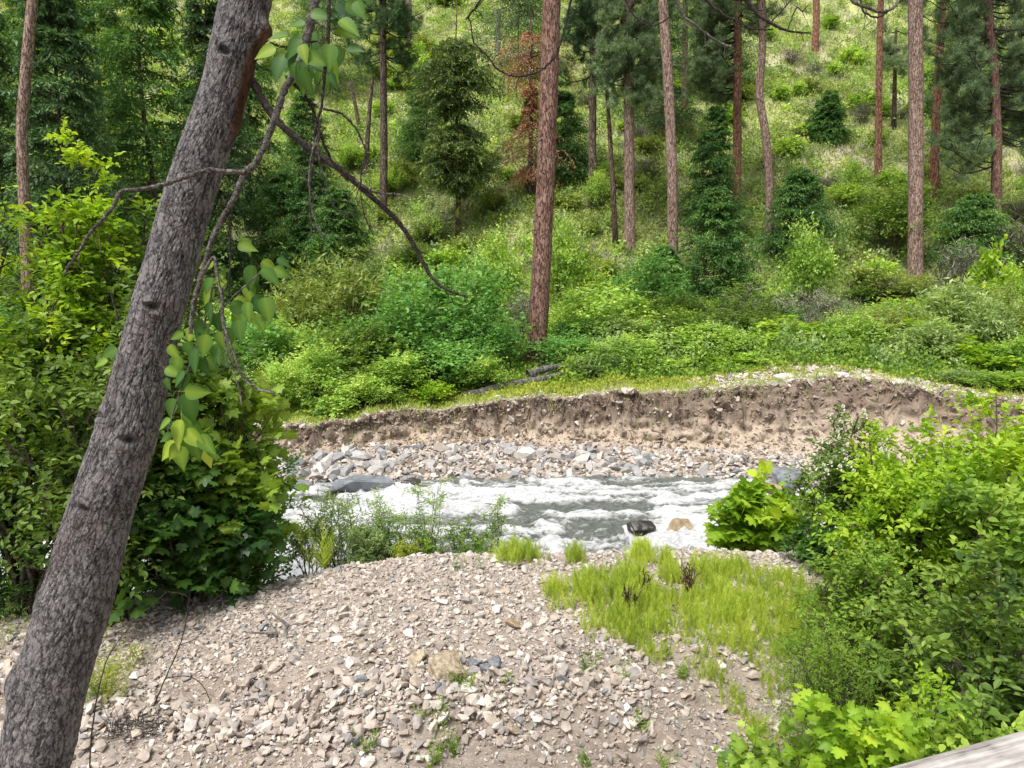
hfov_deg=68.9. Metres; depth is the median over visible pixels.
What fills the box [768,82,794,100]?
hillside bush
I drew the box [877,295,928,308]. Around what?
shrub
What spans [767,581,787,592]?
pale rock
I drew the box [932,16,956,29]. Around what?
hillside bush
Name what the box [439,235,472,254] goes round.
hillside bush
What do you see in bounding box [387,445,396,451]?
cobble
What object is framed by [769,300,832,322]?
shrub
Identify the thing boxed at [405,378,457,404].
shrub
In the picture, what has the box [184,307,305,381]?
shrub
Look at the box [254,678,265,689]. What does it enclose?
stone
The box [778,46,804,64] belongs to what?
dead bush
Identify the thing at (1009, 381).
shrub
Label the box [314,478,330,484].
river rock
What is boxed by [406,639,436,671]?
stone slab
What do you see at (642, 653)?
stone
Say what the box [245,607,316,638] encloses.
pale stick
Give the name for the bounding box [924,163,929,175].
hillside bush
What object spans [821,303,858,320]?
shrub
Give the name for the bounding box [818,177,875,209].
hillside bush
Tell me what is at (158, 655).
stone
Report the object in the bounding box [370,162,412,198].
hillside bush
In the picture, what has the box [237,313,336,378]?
shrub
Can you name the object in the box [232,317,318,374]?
shrub
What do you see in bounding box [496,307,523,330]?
shrub
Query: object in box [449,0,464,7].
hillside bush
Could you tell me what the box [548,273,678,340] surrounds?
shrub
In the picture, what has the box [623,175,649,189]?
hillside bush
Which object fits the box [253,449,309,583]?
leafy bush
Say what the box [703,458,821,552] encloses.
maple bush
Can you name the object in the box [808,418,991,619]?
leafy shrub
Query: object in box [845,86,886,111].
hillside bush
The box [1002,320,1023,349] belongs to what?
shrub
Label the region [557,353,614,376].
shrub
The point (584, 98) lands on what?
dead bush
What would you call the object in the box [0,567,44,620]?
leafy bush
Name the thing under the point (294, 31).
hillside bush
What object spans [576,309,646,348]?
shrub
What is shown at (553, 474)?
cobble
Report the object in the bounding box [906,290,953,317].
shrub
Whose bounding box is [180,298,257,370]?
shrub
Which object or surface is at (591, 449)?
cobble
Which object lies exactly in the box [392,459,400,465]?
cobble
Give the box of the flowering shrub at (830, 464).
[772,404,909,535]
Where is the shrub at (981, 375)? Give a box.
[950,367,1003,388]
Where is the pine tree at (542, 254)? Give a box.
[524,0,560,366]
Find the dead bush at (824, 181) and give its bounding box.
[816,175,840,191]
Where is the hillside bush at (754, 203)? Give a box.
[743,200,761,211]
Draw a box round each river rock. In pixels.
[282,457,305,465]
[292,476,311,488]
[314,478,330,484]
[325,490,342,499]
[331,474,394,492]
[401,478,420,485]
[626,520,655,535]
[666,518,693,530]
[761,482,781,493]
[772,466,801,493]
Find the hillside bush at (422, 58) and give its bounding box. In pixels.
[413,49,438,68]
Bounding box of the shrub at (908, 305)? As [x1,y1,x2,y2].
[863,297,931,318]
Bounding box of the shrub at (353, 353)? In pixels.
[303,309,439,397]
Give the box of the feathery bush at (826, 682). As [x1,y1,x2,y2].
[752,608,900,754]
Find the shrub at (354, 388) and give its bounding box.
[319,364,402,409]
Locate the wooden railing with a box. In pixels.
[889,730,1023,767]
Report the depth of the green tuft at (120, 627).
8.49 m
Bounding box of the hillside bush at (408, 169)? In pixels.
[388,156,418,186]
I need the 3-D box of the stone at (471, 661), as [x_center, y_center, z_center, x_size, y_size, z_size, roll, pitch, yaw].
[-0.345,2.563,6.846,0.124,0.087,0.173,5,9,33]
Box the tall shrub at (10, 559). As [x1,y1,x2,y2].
[0,301,72,614]
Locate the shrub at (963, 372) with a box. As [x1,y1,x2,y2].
[932,367,980,385]
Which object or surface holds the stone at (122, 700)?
on the ground at (888, 414)
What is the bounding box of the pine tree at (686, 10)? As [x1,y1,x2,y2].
[671,0,706,109]
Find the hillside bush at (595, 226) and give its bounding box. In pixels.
[580,222,604,236]
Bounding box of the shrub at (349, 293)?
[264,240,418,333]
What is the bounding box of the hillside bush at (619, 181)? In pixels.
[600,172,623,187]
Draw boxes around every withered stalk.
[621,583,642,611]
[637,567,656,594]
[679,558,700,591]
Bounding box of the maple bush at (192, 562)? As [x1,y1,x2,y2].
[109,446,289,623]
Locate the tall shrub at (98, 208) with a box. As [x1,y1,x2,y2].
[31,117,139,596]
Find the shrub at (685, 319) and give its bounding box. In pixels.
[634,306,730,345]
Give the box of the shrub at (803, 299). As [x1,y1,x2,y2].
[766,288,810,303]
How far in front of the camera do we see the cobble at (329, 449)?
20.25 m
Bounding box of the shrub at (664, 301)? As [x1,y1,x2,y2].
[609,284,704,325]
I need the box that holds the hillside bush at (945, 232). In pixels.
[932,226,970,240]
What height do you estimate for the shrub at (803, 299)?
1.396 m
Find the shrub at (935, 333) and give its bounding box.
[887,313,986,362]
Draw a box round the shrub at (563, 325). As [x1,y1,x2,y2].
[548,313,617,343]
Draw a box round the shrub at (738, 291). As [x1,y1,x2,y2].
[702,277,782,316]
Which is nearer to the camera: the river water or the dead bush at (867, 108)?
the river water
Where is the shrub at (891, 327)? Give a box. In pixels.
[811,302,906,349]
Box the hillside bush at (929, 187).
[889,180,934,203]
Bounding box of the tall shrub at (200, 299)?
[74,227,283,591]
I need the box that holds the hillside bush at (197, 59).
[188,50,205,63]
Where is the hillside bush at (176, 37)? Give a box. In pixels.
[170,35,195,52]
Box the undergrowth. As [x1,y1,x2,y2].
[258,343,1023,417]
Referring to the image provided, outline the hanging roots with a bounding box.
[258,379,993,441]
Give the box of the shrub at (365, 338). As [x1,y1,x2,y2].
[322,313,414,371]
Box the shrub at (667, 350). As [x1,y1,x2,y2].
[653,344,706,361]
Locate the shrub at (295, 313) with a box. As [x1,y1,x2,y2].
[255,270,352,343]
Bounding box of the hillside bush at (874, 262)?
[852,256,903,279]
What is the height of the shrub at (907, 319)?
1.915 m
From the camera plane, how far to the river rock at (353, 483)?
17.88 m
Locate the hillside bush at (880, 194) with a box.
[867,186,903,206]
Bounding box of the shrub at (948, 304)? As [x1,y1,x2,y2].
[897,272,1009,333]
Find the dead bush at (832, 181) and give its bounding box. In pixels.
[823,174,844,187]
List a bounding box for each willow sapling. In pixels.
[285,494,345,574]
[297,488,381,568]
[343,513,398,563]
[361,479,418,559]
[389,520,443,557]
[402,475,456,553]
[443,515,493,553]
[470,492,519,554]
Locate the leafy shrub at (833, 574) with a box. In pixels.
[822,542,871,600]
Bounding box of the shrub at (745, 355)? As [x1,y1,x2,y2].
[718,351,780,366]
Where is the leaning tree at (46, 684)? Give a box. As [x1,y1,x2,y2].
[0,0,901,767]
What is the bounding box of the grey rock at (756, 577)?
[743,575,765,585]
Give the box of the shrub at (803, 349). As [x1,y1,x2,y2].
[774,345,820,354]
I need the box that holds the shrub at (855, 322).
[817,306,896,347]
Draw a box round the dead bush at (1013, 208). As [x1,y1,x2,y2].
[1002,195,1023,222]
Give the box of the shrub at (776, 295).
[760,287,807,306]
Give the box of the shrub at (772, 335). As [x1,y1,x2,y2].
[719,327,817,351]
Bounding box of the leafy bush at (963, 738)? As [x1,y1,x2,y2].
[911,682,1023,756]
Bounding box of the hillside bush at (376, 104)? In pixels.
[371,98,396,115]
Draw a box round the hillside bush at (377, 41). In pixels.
[363,30,397,49]
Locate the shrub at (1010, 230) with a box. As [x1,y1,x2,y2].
[994,207,1023,269]
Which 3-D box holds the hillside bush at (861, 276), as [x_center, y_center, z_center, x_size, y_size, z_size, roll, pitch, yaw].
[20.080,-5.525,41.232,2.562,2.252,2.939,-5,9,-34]
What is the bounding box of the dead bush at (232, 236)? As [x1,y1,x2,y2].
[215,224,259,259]
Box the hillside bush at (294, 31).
[290,27,301,35]
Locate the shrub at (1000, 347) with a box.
[984,331,1023,364]
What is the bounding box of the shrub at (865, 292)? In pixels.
[834,281,897,304]
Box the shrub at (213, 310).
[184,302,230,333]
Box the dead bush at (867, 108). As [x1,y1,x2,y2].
[850,101,874,123]
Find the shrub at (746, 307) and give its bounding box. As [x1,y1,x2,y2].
[713,293,783,328]
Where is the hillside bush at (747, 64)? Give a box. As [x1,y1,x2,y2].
[742,60,752,69]
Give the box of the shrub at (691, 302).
[671,289,715,320]
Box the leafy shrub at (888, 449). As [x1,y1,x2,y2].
[832,444,953,518]
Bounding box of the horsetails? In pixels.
[274,517,845,748]
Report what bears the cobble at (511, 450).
on the ground at (888, 414)
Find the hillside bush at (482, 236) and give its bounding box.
[478,233,492,242]
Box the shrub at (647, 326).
[620,315,687,349]
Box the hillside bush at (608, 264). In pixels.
[586,255,621,277]
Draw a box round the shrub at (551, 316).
[548,300,586,338]
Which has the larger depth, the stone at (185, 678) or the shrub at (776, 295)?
the shrub at (776, 295)
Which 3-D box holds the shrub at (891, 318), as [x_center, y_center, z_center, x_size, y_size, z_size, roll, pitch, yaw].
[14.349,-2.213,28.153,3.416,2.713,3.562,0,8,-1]
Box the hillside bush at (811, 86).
[801,77,825,92]
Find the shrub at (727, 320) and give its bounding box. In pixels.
[693,303,773,334]
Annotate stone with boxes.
[5,666,12,675]
[77,737,85,745]
[77,739,92,748]
[83,699,100,708]
[86,721,91,728]
[94,715,107,722]
[102,757,115,766]
[107,630,114,635]
[109,691,126,704]
[115,697,126,703]
[132,689,145,695]
[135,701,149,707]
[153,650,164,660]
[161,695,169,703]
[171,697,188,709]
[181,672,191,680]
[181,708,192,714]
[192,624,203,629]
[202,670,210,676]
[210,628,216,635]
[212,720,220,725]
[232,747,240,753]
[254,605,263,609]
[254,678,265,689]
[254,720,266,729]
[254,735,270,745]
[256,618,264,622]
[267,660,282,673]
[272,727,282,734]
[287,655,299,663]
[292,590,301,593]
[306,667,317,677]
[312,761,325,767]
[324,759,332,767]
[325,704,338,708]
[334,666,345,674]
[334,687,348,697]
[337,707,350,719]
[345,656,353,667]
[354,674,367,682]
[359,643,367,649]
[365,667,381,676]
[385,671,394,676]
[386,647,397,654]
[389,713,397,727]
[400,752,409,764]
[404,628,412,636]
[414,739,425,749]
[415,566,422,573]
[435,640,446,650]
[440,616,446,623]
[461,598,470,602]
[461,632,471,639]
[461,682,471,695]
[467,657,482,666]
[476,654,483,661]
[479,664,490,670]
[487,655,500,667]
[505,618,521,628]
[506,723,521,734]
[508,651,515,655]
[508,708,516,719]
[511,712,525,725]
[515,612,520,622]
[530,711,543,722]
[545,626,554,630]
[549,655,558,663]
[599,632,605,641]
[614,740,630,751]
[624,698,637,703]
[635,649,644,659]
[653,644,668,651]
[662,744,672,750]
[672,634,681,642]
[677,764,688,767]
[679,692,691,697]
[699,678,709,685]
[747,670,758,677]
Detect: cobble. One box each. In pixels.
[277,462,287,473]
[285,465,298,476]
[290,452,299,456]
[297,468,310,479]
[299,456,309,465]
[307,458,317,464]
[308,468,322,478]
[311,468,321,480]
[313,462,325,473]
[314,450,326,460]
[318,451,333,466]
[325,452,343,463]
[325,467,339,477]
[326,446,332,453]
[327,474,336,480]
[339,462,354,476]
[341,445,352,454]
[345,450,352,456]
[348,450,371,460]
[354,461,370,468]
[357,461,367,469]
[367,465,383,474]
[368,460,388,467]
[373,444,384,449]
[375,453,381,459]
[376,447,386,455]
[383,460,395,469]
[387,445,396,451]
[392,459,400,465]
[398,453,407,460]
[404,448,411,453]
[409,445,422,449]
[423,459,436,467]
[432,443,445,451]
[444,450,455,456]
[448,454,462,462]
[451,444,457,452]
[459,474,471,479]
[481,439,490,444]
[486,464,495,472]
[496,464,509,470]
[498,443,511,448]
[498,473,512,479]
[502,446,517,454]
[510,470,521,476]
[512,466,521,471]
[513,446,535,460]
[532,463,541,469]
[536,448,546,455]
[546,472,557,476]
[549,452,560,459]
[561,452,575,459]
[566,468,572,476]
[572,453,589,464]
[577,450,592,454]
[578,443,585,450]
[585,460,592,470]
[587,447,596,452]
[589,455,596,461]
[591,470,607,477]
[592,462,599,468]
[596,445,609,453]
[597,451,603,459]
[598,461,607,466]
[605,456,617,461]
[607,457,616,462]
[608,465,618,469]
[620,465,630,473]
[623,446,632,454]
[623,463,634,467]
[630,447,639,455]
[631,465,641,475]
[633,455,642,464]
[638,458,649,466]
[643,452,651,459]
[645,469,656,475]
[649,452,655,459]
[651,457,659,463]
[656,472,670,477]
[686,456,691,465]
[697,463,708,476]
[730,468,739,473]
[766,455,776,459]
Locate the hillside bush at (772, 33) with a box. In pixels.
[766,26,777,41]
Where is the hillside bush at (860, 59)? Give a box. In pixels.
[849,50,870,65]
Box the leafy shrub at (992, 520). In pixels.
[900,468,1023,679]
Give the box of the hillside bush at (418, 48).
[406,41,426,61]
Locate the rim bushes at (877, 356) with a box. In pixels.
[198,310,1023,398]
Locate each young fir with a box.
[227,171,326,293]
[259,165,358,300]
[268,93,346,228]
[270,0,378,99]
[289,185,387,313]
[389,67,450,164]
[458,0,578,70]
[520,90,599,188]
[600,0,709,140]
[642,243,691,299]
[671,185,770,307]
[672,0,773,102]
[678,106,756,232]
[749,166,856,270]
[803,90,854,144]
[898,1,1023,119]
[923,191,1023,273]
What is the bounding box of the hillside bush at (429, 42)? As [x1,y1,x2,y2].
[410,33,435,52]
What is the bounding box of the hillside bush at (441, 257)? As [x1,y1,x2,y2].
[416,244,469,270]
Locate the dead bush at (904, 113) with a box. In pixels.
[897,109,907,118]
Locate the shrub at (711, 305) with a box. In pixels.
[701,296,728,319]
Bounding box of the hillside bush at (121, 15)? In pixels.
[117,10,136,22]
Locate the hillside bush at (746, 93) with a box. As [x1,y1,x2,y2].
[730,80,755,101]
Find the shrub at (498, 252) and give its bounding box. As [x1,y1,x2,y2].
[459,214,531,323]
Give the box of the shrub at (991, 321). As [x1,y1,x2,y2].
[948,287,1023,347]
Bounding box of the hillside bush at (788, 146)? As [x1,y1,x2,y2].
[770,134,809,154]
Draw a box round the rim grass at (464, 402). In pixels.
[219,368,1023,453]
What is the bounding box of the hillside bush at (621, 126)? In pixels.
[616,119,623,132]
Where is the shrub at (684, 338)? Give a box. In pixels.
[661,320,764,357]
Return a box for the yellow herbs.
[213,359,1023,424]
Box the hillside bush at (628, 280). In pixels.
[615,276,638,286]
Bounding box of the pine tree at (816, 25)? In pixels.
[811,0,819,51]
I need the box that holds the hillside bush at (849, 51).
[836,43,867,62]
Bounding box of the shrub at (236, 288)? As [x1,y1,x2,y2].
[190,273,273,311]
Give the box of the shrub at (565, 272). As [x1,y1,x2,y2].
[523,198,607,318]
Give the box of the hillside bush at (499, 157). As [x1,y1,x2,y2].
[488,151,503,162]
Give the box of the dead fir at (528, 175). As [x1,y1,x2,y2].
[482,0,586,199]
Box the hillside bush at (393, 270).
[362,259,414,295]
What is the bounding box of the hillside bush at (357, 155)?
[330,137,374,172]
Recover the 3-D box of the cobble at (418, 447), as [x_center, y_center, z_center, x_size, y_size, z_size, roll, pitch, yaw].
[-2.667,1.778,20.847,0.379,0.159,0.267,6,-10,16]
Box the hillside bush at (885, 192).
[872,186,904,196]
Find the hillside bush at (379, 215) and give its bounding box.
[374,206,397,223]
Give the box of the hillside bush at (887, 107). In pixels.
[871,100,891,116]
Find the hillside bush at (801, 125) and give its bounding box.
[790,119,817,137]
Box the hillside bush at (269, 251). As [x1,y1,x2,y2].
[246,242,299,269]
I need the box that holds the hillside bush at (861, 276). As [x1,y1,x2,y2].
[846,263,897,296]
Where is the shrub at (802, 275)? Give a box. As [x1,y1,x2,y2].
[769,202,845,303]
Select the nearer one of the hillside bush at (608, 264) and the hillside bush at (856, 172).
the hillside bush at (608, 264)
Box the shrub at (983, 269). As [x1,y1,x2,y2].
[963,234,1023,314]
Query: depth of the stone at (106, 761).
6.01 m
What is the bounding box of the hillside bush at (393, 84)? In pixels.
[379,75,403,89]
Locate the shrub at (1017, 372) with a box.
[1004,368,1023,379]
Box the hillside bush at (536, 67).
[525,57,540,75]
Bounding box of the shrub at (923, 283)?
[858,268,952,302]
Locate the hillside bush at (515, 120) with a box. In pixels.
[506,112,536,131]
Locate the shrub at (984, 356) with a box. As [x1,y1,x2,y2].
[933,341,1023,373]
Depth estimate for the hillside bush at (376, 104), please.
66.28 m
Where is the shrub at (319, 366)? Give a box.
[278,337,368,399]
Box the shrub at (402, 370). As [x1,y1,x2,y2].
[350,343,442,396]
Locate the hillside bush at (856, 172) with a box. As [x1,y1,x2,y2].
[834,151,874,190]
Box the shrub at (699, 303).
[673,292,719,317]
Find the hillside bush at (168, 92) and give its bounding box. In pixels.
[155,87,182,106]
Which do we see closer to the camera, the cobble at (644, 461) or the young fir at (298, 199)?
the cobble at (644, 461)
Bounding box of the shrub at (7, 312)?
[0,302,41,351]
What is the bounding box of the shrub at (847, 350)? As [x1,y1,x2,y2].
[812,340,869,360]
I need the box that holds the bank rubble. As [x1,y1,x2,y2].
[33,362,1023,485]
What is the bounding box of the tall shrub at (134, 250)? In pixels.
[0,184,193,595]
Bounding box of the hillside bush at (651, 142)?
[634,133,665,154]
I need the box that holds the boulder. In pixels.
[427,649,464,682]
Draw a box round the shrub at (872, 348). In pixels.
[855,339,885,356]
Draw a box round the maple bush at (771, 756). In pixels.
[712,711,844,767]
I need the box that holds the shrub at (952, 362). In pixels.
[922,356,991,370]
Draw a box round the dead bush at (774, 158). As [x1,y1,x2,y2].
[757,153,781,168]
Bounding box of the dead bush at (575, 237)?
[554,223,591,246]
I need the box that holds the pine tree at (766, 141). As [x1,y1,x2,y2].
[719,0,795,249]
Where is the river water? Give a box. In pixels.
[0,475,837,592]
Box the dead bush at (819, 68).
[803,61,824,76]
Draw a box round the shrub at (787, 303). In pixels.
[710,277,837,320]
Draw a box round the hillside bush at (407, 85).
[394,73,415,89]
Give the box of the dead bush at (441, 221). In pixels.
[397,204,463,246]
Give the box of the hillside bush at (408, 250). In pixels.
[382,237,440,266]
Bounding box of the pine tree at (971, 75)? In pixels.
[893,0,1023,231]
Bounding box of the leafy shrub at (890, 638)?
[779,529,980,719]
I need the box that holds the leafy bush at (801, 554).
[779,516,841,572]
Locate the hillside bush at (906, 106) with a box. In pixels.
[903,96,928,112]
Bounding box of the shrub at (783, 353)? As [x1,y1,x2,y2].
[739,344,795,355]
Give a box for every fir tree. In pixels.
[0,0,81,250]
[0,0,141,311]
[0,8,52,296]
[35,0,164,234]
[71,0,241,307]
[155,0,270,306]
[216,6,287,215]
[323,0,434,215]
[402,0,510,238]
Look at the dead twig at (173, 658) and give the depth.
6.75 m
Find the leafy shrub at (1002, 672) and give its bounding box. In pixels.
[858,541,1023,738]
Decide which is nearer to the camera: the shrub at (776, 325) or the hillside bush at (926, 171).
the shrub at (776, 325)
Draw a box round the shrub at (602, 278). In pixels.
[574,269,613,297]
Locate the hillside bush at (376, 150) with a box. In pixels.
[357,142,379,158]
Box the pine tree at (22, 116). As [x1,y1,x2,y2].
[3,0,52,305]
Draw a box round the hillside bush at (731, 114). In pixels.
[721,102,749,124]
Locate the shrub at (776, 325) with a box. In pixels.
[742,312,846,344]
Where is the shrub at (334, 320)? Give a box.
[306,309,353,353]
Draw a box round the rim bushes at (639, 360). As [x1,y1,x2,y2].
[16,312,1023,399]
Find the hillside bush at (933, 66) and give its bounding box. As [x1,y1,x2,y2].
[924,64,944,80]
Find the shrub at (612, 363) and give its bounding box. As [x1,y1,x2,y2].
[587,357,632,369]
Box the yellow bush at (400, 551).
[390,537,421,557]
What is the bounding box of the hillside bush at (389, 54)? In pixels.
[386,43,406,60]
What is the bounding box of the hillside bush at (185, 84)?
[171,75,196,101]
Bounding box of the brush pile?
[79,696,177,754]
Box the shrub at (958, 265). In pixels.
[911,220,1018,298]
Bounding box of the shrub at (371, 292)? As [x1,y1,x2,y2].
[338,274,388,315]
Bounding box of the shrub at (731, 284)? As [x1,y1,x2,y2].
[710,271,770,294]
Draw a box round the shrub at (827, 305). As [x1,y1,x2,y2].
[791,283,886,326]
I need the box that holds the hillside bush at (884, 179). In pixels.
[870,168,907,188]
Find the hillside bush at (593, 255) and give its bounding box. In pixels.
[571,248,597,267]
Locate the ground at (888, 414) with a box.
[0,0,1023,767]
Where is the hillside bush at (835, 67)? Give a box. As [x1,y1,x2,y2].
[824,59,843,76]
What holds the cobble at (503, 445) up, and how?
on the ground at (888, 414)
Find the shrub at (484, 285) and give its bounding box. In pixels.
[375,245,546,361]
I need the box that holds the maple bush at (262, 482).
[152,343,312,587]
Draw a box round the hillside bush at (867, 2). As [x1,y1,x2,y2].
[862,0,874,5]
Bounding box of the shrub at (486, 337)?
[443,293,533,369]
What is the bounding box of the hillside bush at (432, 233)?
[408,210,454,246]
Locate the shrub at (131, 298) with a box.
[23,276,218,322]
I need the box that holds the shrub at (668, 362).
[652,357,687,370]
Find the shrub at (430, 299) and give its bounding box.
[405,286,449,315]
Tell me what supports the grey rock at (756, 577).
on the ground at (888, 414)
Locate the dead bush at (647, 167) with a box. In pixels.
[635,155,666,178]
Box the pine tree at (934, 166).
[923,0,945,196]
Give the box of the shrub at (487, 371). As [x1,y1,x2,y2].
[450,352,514,388]
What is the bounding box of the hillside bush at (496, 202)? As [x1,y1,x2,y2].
[482,191,510,211]
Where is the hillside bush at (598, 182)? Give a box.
[577,162,610,209]
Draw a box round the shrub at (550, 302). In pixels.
[523,296,573,315]
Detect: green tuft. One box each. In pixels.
[0,596,30,647]
[86,633,140,708]
[86,659,124,700]
[97,634,152,673]
[106,588,125,637]
[347,727,378,755]
[412,703,428,716]
[417,724,451,767]
[432,695,456,737]
[437,733,461,757]
[446,662,478,688]
[450,541,483,570]
[500,670,515,684]
[577,746,592,767]
[578,648,602,671]
[612,656,634,677]
[635,707,649,730]
[654,747,677,767]
[676,659,690,680]
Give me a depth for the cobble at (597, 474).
19.44 m
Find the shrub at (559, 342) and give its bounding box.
[518,334,609,364]
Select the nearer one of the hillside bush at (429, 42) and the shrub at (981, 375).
the shrub at (981, 375)
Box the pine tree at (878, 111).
[871,0,883,183]
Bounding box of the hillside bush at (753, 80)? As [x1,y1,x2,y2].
[743,77,755,87]
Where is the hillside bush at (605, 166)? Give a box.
[597,161,614,175]
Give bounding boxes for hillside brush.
[2,0,1023,334]
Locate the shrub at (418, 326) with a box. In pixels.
[314,274,485,372]
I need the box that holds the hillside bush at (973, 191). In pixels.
[955,188,984,198]
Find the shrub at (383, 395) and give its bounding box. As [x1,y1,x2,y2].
[355,383,412,406]
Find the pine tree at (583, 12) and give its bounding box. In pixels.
[558,0,623,207]
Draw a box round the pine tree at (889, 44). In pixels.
[873,13,927,129]
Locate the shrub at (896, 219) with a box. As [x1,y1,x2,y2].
[839,175,945,257]
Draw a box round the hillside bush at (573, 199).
[554,192,585,211]
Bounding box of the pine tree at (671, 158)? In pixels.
[652,0,679,270]
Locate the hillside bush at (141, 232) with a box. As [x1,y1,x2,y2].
[113,221,150,245]
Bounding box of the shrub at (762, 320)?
[724,307,782,331]
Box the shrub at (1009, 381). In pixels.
[977,371,1023,391]
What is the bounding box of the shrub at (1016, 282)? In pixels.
[981,245,1023,315]
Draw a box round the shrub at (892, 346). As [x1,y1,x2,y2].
[878,332,923,354]
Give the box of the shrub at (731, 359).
[698,356,750,369]
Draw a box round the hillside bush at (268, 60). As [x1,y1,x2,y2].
[258,55,276,72]
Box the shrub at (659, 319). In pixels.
[645,308,696,327]
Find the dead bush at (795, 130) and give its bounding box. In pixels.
[789,126,807,134]
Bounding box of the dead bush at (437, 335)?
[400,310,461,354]
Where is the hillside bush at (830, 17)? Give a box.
[820,12,842,25]
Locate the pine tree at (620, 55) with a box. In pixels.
[585,0,681,250]
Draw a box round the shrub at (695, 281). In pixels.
[638,263,711,292]
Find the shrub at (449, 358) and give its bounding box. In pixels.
[380,330,503,392]
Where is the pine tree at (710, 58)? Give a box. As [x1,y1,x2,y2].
[680,0,786,201]
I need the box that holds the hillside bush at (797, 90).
[790,78,808,96]
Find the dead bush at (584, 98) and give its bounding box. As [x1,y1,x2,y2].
[574,88,601,107]
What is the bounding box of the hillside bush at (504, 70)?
[503,63,525,75]
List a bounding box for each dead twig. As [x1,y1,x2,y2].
[89,586,199,767]
[151,595,216,710]
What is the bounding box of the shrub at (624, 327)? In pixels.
[580,310,650,338]
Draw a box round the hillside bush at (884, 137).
[865,128,890,145]
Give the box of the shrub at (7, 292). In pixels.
[0,256,58,322]
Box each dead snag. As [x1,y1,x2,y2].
[349,81,365,129]
[363,78,377,176]
[494,10,500,54]
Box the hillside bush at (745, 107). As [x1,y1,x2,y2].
[728,103,747,112]
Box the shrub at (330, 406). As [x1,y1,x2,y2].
[296,392,359,419]
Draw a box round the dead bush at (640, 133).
[634,127,649,137]
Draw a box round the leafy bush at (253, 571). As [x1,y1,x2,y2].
[201,534,292,598]
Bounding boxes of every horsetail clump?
[487,533,551,567]
[562,537,586,564]
[624,532,661,565]
[652,542,677,567]
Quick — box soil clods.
[252,376,1023,459]
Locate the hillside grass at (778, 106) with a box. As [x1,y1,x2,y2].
[0,0,1023,315]
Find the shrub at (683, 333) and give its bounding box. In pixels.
[649,316,764,355]
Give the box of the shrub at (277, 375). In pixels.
[245,349,323,412]
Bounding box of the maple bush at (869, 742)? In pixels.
[781,683,935,767]
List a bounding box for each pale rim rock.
[773,373,794,380]
[833,372,848,376]
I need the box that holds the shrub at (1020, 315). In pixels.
[958,273,1023,344]
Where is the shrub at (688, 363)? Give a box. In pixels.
[673,354,724,367]
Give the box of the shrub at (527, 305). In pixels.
[503,284,554,336]
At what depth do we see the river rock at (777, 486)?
18.06 m
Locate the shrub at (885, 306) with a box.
[843,298,927,319]
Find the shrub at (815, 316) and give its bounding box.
[789,303,827,329]
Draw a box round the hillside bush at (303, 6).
[295,0,319,11]
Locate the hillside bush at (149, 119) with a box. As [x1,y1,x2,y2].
[106,110,157,130]
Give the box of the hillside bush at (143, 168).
[125,159,165,181]
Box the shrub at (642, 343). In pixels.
[573,327,664,363]
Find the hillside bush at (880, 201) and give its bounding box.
[863,193,894,213]
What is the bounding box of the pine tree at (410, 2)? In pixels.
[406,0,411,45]
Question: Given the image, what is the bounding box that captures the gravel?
[0,546,987,767]
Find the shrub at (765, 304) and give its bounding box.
[731,287,809,314]
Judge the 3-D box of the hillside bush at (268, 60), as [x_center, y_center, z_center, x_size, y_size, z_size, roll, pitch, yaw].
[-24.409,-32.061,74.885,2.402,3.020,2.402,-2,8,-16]
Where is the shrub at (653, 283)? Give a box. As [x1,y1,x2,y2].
[591,236,703,308]
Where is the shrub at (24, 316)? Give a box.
[1,309,41,360]
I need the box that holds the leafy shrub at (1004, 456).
[846,388,1023,597]
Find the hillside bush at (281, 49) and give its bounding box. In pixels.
[265,41,287,59]
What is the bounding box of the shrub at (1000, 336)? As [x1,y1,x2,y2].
[953,328,1022,349]
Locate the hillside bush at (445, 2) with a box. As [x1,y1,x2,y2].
[431,0,454,7]
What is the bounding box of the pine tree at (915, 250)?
[902,0,923,279]
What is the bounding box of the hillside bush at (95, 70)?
[85,65,111,80]
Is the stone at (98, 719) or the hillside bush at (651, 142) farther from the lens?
the hillside bush at (651, 142)
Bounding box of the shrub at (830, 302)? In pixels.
[811,294,848,317]
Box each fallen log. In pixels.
[460,370,580,396]
[525,353,567,377]
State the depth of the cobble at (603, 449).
20.45 m
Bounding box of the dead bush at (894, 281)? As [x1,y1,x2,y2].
[861,276,904,303]
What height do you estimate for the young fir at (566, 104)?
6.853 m
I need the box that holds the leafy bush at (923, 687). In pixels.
[879,659,976,763]
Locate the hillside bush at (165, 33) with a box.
[141,27,174,48]
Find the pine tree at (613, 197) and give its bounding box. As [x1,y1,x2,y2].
[593,48,621,246]
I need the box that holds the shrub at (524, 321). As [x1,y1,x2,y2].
[463,319,528,348]
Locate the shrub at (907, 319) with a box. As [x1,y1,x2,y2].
[886,316,982,352]
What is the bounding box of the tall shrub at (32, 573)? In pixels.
[0,185,115,614]
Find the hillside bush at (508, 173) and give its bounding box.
[498,165,516,181]
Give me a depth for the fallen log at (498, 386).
23.39 m
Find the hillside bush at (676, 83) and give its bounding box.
[673,74,690,98]
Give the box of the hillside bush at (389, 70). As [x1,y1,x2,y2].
[369,61,396,80]
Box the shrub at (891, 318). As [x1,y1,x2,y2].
[848,289,944,337]
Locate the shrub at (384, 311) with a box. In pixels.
[356,293,409,323]
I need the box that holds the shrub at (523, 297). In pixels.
[507,290,529,311]
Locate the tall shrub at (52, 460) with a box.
[0,260,236,626]
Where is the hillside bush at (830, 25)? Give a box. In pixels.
[823,18,839,29]

